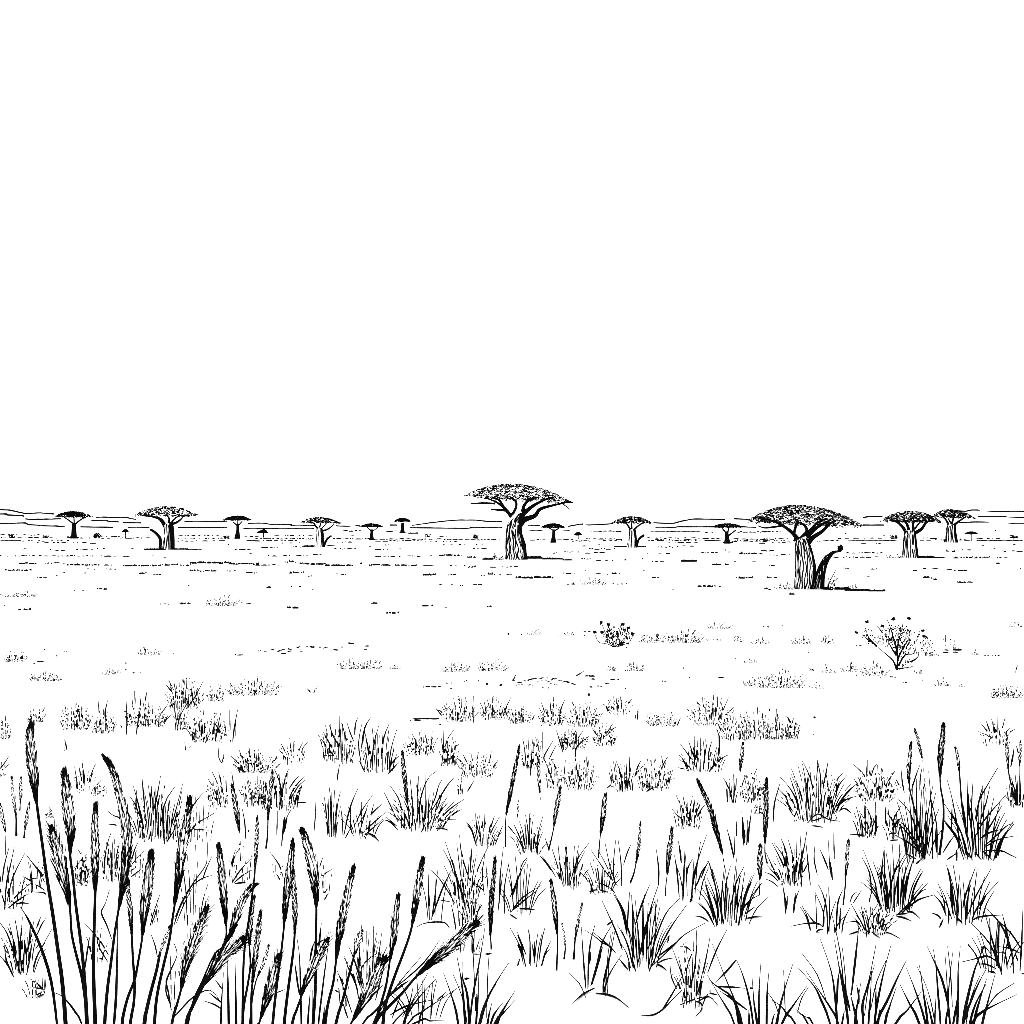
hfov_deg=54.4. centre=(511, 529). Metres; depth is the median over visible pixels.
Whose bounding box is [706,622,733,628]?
grass tuft
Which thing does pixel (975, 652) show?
grass tuft
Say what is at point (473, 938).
grass tuft
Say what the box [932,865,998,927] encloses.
grass tuft
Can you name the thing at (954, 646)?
grass tuft
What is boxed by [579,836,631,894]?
grass tuft
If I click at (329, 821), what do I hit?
grass tuft
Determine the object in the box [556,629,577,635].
grass tuft
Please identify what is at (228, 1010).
grass tuft
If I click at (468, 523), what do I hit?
hills
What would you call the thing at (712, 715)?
grass tuft
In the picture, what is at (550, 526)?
umbrella tree
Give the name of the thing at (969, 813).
grass tuft
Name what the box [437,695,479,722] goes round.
grass tuft
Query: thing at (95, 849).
grass stalk
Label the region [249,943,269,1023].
grass stalk
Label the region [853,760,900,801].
grass tuft
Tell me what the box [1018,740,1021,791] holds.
grass stalk
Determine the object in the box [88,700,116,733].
grass tuft
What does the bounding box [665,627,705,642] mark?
grass tuft
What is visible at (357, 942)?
grass stalk
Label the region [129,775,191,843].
grass tuft
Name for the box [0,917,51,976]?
grass tuft
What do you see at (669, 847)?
grass stalk
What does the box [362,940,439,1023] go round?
grass stalk
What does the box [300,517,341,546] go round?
umbrella tree
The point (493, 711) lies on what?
grass tuft
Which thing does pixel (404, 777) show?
grass stalk
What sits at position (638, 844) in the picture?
grass stalk
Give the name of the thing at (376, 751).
grass tuft
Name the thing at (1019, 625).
grass tuft
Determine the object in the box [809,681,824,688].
grass tuft
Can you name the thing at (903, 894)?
grass tuft
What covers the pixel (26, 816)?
grass stalk
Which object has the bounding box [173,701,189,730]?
grass tuft
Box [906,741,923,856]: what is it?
grass stalk
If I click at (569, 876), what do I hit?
grass tuft
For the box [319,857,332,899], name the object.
grass tuft
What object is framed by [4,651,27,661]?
grass tuft
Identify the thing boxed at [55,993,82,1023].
grass tuft
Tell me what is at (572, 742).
grass tuft
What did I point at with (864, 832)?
grass tuft
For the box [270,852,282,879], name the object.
grass tuft
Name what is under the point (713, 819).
grass stalk
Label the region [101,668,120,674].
grass tuft
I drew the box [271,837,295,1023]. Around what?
grass stalk
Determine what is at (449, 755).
grass tuft
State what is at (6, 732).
grass tuft
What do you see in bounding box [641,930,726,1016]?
grass tuft
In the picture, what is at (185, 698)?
grass tuft
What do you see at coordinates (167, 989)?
grass tuft
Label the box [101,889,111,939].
grass tuft
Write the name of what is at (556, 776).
grass tuft
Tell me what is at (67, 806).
grass stalk
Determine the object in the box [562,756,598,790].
grass tuft
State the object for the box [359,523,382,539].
umbrella tree
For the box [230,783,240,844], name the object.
grass stalk
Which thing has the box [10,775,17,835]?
grass stalk
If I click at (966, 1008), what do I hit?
grass tuft
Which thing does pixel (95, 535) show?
round bush
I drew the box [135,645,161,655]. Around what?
grass tuft
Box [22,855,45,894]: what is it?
grass tuft
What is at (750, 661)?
grass tuft
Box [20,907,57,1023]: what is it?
grass stalk
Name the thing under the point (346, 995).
grass tuft
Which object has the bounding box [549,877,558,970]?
grass stalk
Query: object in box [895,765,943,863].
grass tuft
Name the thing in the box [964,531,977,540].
tree
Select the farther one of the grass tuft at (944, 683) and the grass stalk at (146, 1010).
the grass tuft at (944, 683)
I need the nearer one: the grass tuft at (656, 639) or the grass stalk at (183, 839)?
the grass stalk at (183, 839)
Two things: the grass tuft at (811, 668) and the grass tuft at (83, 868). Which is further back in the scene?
the grass tuft at (811, 668)
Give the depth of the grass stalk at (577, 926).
5.80 m
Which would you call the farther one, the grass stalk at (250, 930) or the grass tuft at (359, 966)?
the grass tuft at (359, 966)
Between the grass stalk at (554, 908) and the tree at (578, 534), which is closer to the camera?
the grass stalk at (554, 908)
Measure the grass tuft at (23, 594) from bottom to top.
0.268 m
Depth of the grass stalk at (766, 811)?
7.43 m
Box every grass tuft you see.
[0,591,38,596]
[0,714,10,738]
[0,756,8,776]
[0,847,31,909]
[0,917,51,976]
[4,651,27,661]
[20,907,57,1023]
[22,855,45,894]
[22,977,45,998]
[26,707,45,721]
[27,670,63,680]
[44,806,55,817]
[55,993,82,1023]
[59,702,92,729]
[73,763,95,792]
[74,848,91,885]
[83,922,108,962]
[85,936,89,967]
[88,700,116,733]
[90,779,107,796]
[100,832,119,882]
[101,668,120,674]
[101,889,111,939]
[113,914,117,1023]
[120,690,172,736]
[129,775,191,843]
[129,843,144,877]
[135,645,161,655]
[149,894,159,926]
[151,935,157,956]
[165,676,207,708]
[165,943,177,1010]
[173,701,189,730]
[174,840,211,925]
[175,980,221,1015]
[184,708,228,743]
[189,791,213,843]
[202,594,241,605]
[205,684,226,701]
[205,772,233,809]
[218,748,223,762]
[220,959,237,1023]
[223,675,282,695]
[228,841,252,883]
[229,709,237,741]
[230,748,281,772]
[238,774,266,806]
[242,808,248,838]
[256,775,266,803]
[258,769,305,834]
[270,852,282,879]
[279,738,307,764]
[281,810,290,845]
[294,939,301,1023]
[307,922,329,1023]
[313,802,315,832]
[317,716,357,763]
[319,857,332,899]
[322,784,340,837]
[335,968,351,1017]
[336,657,385,668]
[340,789,385,840]
[344,922,386,1000]
[358,717,398,773]
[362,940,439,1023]
[381,771,463,831]
[389,663,400,668]
[390,973,460,1023]
[403,730,437,755]
[416,869,455,930]
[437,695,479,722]
[439,730,459,766]
[440,661,470,671]
[442,835,488,908]
[443,922,515,1023]
[455,751,497,777]
[457,777,462,794]
[458,898,482,925]
[460,932,491,954]
[466,813,513,847]
[476,658,508,670]
[478,696,510,719]
[490,552,504,559]
[497,847,546,918]
[506,706,534,723]
[510,812,550,869]
[510,928,550,966]
[519,732,543,775]
[527,628,540,634]
[537,697,566,725]
[542,842,588,889]
[543,741,562,788]
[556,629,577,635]
[556,728,589,757]
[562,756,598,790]
[564,701,602,726]
[569,923,628,1007]
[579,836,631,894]
[580,577,608,585]
[585,885,704,971]
[591,722,617,745]
[602,696,633,714]
[605,664,618,670]
[607,756,640,791]
[622,660,644,670]
[632,755,674,791]
[637,632,665,642]
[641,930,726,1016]
[644,709,680,726]
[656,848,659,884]
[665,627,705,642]
[672,794,704,828]
[674,835,708,902]
[677,736,728,771]
[687,694,735,725]
[695,857,769,926]
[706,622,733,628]
[706,636,720,640]
[707,944,768,1023]
[716,729,720,755]
[717,712,751,740]
[723,774,737,802]
[726,821,736,858]
[733,636,744,641]
[739,768,768,802]
[740,706,773,739]
[741,809,751,845]
[742,657,757,662]
[743,679,755,685]
[750,636,773,643]
[752,668,810,687]
[753,803,762,813]
[761,708,802,739]
[764,831,817,886]
[768,964,813,1023]
[773,760,858,827]
[774,582,793,589]
[782,883,799,913]
[791,635,811,643]
[791,884,849,934]
[797,912,906,1023]
[807,664,814,670]
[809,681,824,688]
[819,634,835,643]
[820,664,831,672]
[820,832,834,880]
[827,570,837,590]
[839,661,858,671]
[846,890,899,938]
[850,802,879,837]
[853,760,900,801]
[860,660,890,675]
[861,844,933,920]
[882,806,902,840]
[886,553,903,558]
[894,946,1016,1023]
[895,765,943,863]
[924,649,939,655]
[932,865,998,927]
[934,677,951,685]
[942,766,1016,860]
[943,634,955,649]
[961,908,1023,974]
[969,649,978,654]
[978,716,1014,745]
[989,684,1023,698]
[1005,745,1023,807]
[1008,621,1022,626]
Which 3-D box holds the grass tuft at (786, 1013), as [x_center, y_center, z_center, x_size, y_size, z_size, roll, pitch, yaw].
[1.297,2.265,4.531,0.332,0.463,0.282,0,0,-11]
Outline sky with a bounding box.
[0,0,1023,526]
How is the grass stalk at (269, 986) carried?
on the ground at (860, 721)
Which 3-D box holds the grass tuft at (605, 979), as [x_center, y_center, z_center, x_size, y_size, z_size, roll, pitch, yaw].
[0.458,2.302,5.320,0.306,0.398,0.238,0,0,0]
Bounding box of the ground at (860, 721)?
[0,531,1023,1023]
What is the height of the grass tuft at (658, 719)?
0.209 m
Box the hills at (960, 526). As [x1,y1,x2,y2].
[0,521,1023,530]
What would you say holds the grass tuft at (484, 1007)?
on the ground at (860, 721)
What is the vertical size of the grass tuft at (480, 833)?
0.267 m
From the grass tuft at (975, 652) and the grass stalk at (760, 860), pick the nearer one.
the grass stalk at (760, 860)
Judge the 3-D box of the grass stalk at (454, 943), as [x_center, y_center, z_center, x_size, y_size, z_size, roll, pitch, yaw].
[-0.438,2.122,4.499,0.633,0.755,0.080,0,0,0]
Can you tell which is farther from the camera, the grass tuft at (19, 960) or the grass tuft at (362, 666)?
the grass tuft at (362, 666)
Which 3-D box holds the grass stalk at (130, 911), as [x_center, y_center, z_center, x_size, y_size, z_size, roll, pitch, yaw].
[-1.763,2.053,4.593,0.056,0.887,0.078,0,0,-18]
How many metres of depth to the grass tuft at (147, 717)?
12.67 m
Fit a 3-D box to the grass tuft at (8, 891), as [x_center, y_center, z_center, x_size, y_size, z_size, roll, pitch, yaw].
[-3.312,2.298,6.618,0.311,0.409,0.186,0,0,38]
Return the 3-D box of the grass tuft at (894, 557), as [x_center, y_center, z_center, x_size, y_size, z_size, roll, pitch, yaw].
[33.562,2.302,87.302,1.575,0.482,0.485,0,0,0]
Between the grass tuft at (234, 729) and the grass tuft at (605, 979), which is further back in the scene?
the grass tuft at (234, 729)
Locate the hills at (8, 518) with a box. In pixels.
[0,513,1023,528]
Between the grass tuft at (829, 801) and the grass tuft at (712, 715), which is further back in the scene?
the grass tuft at (712, 715)
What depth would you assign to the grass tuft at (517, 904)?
6.52 m
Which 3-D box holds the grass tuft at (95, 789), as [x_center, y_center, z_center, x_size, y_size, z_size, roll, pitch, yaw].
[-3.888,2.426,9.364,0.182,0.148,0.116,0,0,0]
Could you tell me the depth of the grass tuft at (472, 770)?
10.10 m
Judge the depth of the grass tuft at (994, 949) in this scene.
5.66 m
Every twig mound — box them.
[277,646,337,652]
[512,671,583,687]
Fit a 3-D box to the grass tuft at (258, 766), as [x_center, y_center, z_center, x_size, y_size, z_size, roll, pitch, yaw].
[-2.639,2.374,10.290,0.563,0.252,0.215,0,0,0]
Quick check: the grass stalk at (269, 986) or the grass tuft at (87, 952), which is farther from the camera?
the grass tuft at (87, 952)
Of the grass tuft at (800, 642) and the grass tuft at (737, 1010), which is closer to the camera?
the grass tuft at (737, 1010)
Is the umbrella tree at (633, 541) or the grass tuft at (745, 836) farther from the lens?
the umbrella tree at (633, 541)
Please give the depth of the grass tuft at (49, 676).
16.49 m
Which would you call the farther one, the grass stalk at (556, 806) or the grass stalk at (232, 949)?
the grass stalk at (556, 806)
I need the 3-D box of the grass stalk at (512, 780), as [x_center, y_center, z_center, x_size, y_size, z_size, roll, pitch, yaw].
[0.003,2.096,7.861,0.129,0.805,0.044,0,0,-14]
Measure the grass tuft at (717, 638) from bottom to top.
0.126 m
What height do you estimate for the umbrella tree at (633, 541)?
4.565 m
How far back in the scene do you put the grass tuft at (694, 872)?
6.78 m
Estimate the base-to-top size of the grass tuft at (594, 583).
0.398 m
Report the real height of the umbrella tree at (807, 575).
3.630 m
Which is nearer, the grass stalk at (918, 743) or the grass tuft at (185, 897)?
the grass tuft at (185, 897)
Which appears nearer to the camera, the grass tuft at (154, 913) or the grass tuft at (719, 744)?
the grass tuft at (154, 913)
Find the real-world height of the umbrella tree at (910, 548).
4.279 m
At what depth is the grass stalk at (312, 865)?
4.47 m
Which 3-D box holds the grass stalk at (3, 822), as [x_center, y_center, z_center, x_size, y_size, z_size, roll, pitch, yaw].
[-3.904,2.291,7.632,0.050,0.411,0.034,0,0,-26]
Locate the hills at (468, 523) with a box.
[0,509,1023,529]
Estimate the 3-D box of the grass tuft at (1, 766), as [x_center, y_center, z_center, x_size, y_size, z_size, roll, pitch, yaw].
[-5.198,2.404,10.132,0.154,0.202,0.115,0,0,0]
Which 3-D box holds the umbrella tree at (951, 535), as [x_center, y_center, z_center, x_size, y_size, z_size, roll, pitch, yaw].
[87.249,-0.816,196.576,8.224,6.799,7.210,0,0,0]
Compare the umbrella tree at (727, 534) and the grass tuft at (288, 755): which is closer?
the grass tuft at (288, 755)
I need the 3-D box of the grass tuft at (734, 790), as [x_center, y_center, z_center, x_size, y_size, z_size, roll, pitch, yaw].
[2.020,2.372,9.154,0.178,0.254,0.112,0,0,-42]
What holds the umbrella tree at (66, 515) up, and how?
on the ground at (860, 721)
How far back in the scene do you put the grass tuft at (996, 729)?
11.61 m
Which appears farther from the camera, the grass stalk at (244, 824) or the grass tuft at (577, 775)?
the grass tuft at (577, 775)
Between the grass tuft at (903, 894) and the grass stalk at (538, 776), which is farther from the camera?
the grass stalk at (538, 776)
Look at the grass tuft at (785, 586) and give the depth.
41.88 m
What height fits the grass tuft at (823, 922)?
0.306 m
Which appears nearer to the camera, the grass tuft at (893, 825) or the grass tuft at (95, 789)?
the grass tuft at (893, 825)
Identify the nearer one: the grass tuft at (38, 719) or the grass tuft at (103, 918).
the grass tuft at (103, 918)
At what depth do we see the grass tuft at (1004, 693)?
14.85 m
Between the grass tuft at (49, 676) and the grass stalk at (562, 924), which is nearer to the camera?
the grass stalk at (562, 924)
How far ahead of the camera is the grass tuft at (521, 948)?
5.73 m
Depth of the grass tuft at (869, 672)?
17.12 m
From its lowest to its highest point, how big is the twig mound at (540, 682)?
0.156 m
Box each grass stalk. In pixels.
[0,803,5,854]
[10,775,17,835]
[19,776,22,810]
[23,801,29,837]
[24,720,67,1023]
[45,819,84,1020]
[59,764,88,1023]
[90,800,100,1023]
[101,753,133,1023]
[120,847,155,1023]
[126,877,135,1023]
[142,924,170,1023]
[153,792,192,1023]
[170,897,215,1023]
[184,841,227,1023]
[185,929,253,1019]
[188,882,260,1023]
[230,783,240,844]
[241,815,258,1014]
[241,894,255,1023]
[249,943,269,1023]
[250,909,262,1023]
[257,948,284,1023]
[265,769,273,848]
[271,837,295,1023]
[282,867,298,1023]
[291,931,332,1023]
[298,826,319,1023]
[324,863,356,1023]
[334,929,363,1023]
[350,946,391,1023]
[373,914,484,1023]
[374,891,400,1023]
[381,854,425,1023]
[401,750,410,827]
[487,855,496,948]
[505,745,519,846]
[517,800,519,823]
[537,758,540,799]
[548,785,561,850]
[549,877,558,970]
[561,923,565,958]
[572,902,582,958]
[598,791,607,857]
[629,820,641,882]
[665,826,673,895]
[696,777,723,861]
[739,742,744,779]
[756,843,762,893]
[763,777,769,863]
[842,838,849,904]
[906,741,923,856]
[914,728,928,854]
[936,722,945,854]
[954,746,966,835]
[1005,737,1017,805]
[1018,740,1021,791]
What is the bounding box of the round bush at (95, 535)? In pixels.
[93,533,101,538]
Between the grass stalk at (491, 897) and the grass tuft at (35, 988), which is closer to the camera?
the grass tuft at (35, 988)
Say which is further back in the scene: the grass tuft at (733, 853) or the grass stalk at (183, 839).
the grass tuft at (733, 853)
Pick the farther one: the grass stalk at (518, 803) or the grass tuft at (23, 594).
the grass tuft at (23, 594)
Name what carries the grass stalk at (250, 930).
on the ground at (860, 721)
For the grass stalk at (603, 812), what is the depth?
7.61 m
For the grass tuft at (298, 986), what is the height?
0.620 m
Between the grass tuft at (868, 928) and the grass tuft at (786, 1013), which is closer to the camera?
the grass tuft at (786, 1013)
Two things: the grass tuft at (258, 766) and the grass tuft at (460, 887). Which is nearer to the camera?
the grass tuft at (460, 887)
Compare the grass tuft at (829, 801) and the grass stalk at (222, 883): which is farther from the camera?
the grass tuft at (829, 801)
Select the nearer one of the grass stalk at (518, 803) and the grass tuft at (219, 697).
the grass stalk at (518, 803)
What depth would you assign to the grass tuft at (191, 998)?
4.59 m
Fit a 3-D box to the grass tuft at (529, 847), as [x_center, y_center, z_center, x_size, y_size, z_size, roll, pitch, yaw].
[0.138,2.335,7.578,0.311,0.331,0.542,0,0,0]
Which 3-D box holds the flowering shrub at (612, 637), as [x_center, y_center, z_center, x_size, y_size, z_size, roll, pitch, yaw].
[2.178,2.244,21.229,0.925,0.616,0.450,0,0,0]
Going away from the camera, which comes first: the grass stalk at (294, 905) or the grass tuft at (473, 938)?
the grass stalk at (294, 905)
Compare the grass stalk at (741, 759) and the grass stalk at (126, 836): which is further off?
the grass stalk at (741, 759)
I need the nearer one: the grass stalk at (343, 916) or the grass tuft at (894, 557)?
the grass stalk at (343, 916)
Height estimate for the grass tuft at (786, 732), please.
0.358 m
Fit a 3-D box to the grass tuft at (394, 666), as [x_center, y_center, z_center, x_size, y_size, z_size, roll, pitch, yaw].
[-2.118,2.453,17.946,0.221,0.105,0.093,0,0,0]
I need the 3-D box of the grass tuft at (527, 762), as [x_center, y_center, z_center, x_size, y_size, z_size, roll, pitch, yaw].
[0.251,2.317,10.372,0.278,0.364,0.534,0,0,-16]
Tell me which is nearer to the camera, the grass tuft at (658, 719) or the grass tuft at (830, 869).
the grass tuft at (830, 869)
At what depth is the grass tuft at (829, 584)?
41.41 m
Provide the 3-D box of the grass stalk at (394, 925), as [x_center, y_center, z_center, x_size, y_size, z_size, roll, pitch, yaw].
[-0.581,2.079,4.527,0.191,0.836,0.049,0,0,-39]
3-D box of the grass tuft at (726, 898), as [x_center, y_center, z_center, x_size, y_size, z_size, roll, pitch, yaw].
[1.400,2.309,6.358,0.492,0.381,0.258,0,0,0]
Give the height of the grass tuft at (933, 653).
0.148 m
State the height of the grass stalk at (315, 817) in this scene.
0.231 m
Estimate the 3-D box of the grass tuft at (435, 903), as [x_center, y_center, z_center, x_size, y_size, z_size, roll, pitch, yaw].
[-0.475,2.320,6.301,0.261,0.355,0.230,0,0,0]
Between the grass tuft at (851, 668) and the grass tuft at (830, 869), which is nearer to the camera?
the grass tuft at (830, 869)
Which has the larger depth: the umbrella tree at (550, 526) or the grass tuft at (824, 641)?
the umbrella tree at (550, 526)
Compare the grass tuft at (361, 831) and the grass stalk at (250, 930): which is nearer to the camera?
the grass stalk at (250, 930)
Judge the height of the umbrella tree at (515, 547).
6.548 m
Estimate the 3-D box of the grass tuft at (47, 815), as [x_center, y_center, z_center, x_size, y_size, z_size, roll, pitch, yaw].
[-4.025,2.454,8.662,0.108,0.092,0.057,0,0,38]
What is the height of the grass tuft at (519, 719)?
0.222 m
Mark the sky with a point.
(348, 262)
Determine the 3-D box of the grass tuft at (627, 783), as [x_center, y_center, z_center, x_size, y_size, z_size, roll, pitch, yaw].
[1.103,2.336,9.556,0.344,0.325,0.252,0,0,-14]
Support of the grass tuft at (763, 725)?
on the ground at (860, 721)
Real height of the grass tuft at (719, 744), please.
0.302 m
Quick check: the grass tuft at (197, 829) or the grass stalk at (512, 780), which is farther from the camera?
the grass tuft at (197, 829)
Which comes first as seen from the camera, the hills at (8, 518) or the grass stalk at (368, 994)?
the grass stalk at (368, 994)
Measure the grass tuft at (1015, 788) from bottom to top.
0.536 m
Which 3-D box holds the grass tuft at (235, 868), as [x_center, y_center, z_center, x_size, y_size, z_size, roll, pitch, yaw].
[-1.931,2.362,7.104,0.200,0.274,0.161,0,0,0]
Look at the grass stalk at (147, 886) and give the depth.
4.58 m
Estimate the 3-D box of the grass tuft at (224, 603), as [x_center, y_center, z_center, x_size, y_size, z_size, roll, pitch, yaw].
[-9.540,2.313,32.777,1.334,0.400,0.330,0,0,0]
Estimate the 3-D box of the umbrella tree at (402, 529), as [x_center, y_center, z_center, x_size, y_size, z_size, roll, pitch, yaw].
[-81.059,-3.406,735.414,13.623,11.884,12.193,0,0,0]
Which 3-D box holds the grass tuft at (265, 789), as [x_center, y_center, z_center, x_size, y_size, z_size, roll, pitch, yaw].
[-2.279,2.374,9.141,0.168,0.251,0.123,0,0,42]
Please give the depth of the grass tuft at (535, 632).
23.83 m
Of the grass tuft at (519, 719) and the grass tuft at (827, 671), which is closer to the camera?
the grass tuft at (519, 719)
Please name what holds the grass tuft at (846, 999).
on the ground at (860, 721)
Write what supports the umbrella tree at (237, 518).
on the ground at (860, 721)
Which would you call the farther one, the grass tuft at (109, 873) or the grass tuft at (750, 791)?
the grass tuft at (750, 791)
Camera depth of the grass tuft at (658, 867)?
6.98 m
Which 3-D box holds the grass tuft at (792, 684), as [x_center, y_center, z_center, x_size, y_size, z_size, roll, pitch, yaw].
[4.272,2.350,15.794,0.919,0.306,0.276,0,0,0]
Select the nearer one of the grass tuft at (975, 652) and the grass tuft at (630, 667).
the grass tuft at (630, 667)
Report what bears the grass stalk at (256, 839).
on the ground at (860, 721)
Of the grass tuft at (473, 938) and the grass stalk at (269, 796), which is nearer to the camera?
the grass tuft at (473, 938)
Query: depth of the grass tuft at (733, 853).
7.57 m
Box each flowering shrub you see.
[593,621,634,647]
[855,617,935,671]
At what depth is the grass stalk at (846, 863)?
6.63 m
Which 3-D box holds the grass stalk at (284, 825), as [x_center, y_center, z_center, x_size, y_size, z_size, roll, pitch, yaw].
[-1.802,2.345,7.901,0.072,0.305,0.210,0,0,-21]
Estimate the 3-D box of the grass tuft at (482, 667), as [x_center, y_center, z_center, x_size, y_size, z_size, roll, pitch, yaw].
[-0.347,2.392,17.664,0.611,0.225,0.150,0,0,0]
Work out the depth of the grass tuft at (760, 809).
8.78 m
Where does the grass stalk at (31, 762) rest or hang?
on the ground at (860, 721)
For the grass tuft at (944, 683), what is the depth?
15.99 m
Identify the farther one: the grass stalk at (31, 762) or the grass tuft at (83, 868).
the grass tuft at (83, 868)
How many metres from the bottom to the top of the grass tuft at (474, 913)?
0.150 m
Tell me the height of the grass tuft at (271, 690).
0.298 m
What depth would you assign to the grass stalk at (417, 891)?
4.46 m
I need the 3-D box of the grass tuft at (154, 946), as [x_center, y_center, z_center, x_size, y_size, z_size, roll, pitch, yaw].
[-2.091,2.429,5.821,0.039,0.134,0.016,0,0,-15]
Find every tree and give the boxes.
[55,511,93,538]
[135,506,199,549]
[222,515,250,538]
[256,529,267,537]
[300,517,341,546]
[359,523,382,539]
[393,518,410,532]
[463,483,573,559]
[540,523,564,542]
[573,532,582,539]
[612,516,651,547]
[712,523,743,543]
[747,505,861,588]
[879,510,942,557]
[933,509,975,542]
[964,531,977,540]
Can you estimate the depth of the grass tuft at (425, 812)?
8.35 m
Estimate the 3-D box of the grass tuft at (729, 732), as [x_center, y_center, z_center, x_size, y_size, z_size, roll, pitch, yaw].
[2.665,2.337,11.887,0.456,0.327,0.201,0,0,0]
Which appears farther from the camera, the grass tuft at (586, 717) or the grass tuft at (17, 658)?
the grass tuft at (17, 658)
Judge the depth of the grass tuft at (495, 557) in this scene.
83.45 m
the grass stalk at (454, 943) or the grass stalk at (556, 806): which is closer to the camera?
the grass stalk at (454, 943)
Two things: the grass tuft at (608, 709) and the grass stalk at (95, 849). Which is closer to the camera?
the grass stalk at (95, 849)
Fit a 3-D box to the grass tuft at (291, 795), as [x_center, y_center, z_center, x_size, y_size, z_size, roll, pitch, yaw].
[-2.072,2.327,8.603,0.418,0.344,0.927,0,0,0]
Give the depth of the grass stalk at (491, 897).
5.96 m
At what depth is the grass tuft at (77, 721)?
12.50 m
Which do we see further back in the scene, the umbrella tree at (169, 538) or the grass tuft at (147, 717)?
the umbrella tree at (169, 538)
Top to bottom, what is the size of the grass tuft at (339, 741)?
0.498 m
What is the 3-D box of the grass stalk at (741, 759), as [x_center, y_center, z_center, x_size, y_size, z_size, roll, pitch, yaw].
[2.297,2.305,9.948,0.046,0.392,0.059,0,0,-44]
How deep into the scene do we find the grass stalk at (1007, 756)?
9.00 m
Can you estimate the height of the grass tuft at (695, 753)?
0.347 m
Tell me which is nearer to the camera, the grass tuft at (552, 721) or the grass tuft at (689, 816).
the grass tuft at (689, 816)
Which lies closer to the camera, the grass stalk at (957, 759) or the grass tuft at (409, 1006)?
the grass tuft at (409, 1006)
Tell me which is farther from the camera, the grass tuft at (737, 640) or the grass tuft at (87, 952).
the grass tuft at (737, 640)
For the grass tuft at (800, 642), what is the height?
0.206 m
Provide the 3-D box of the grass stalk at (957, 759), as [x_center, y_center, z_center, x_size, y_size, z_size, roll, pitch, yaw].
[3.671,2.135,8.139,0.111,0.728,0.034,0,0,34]
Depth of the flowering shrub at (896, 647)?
17.75 m
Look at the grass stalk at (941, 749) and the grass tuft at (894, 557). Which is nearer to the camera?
the grass stalk at (941, 749)
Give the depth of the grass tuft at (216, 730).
11.76 m
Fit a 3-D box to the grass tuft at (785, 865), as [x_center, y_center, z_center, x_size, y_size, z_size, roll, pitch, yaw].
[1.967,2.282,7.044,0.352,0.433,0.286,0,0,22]
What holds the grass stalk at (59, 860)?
on the ground at (860, 721)
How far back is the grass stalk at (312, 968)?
4.42 m
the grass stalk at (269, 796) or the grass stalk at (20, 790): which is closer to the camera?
the grass stalk at (269, 796)
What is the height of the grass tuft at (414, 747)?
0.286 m
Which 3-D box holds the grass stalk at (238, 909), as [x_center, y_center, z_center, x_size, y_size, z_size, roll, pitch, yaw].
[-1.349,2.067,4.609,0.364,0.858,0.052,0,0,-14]
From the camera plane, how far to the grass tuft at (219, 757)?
10.70 m
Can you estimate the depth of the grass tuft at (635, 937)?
5.75 m
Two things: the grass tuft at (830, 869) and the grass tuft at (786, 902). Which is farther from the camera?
the grass tuft at (830, 869)
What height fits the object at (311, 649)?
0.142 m
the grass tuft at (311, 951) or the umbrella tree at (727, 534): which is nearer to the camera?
the grass tuft at (311, 951)
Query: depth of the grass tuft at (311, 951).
4.54 m
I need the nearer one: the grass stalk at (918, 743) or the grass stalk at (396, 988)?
the grass stalk at (396, 988)
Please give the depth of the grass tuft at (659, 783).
9.57 m
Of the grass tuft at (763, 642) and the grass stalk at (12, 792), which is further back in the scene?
the grass tuft at (763, 642)
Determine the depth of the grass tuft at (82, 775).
9.54 m
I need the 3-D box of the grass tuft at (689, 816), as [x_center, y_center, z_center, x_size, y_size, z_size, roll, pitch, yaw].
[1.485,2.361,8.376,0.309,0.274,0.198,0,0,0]
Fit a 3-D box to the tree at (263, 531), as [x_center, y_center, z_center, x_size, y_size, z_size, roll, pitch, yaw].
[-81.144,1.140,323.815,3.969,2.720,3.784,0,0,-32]
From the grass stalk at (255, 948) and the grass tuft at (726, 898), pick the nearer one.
the grass stalk at (255, 948)
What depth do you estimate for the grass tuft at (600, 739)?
11.57 m
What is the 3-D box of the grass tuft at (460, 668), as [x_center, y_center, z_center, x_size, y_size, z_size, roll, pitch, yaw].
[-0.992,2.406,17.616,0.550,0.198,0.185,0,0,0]
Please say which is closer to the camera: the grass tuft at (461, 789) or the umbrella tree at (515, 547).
the grass tuft at (461, 789)
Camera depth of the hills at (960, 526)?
2705.85 m
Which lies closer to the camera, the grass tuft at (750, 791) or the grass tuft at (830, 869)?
the grass tuft at (830, 869)
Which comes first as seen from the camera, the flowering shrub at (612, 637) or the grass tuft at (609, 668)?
the grass tuft at (609, 668)
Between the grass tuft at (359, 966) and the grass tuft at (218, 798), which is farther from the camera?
the grass tuft at (218, 798)
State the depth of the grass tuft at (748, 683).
15.95 m
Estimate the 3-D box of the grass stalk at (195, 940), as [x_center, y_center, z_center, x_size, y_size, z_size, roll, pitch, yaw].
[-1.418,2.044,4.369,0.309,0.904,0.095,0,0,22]
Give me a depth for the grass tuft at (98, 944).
5.77 m

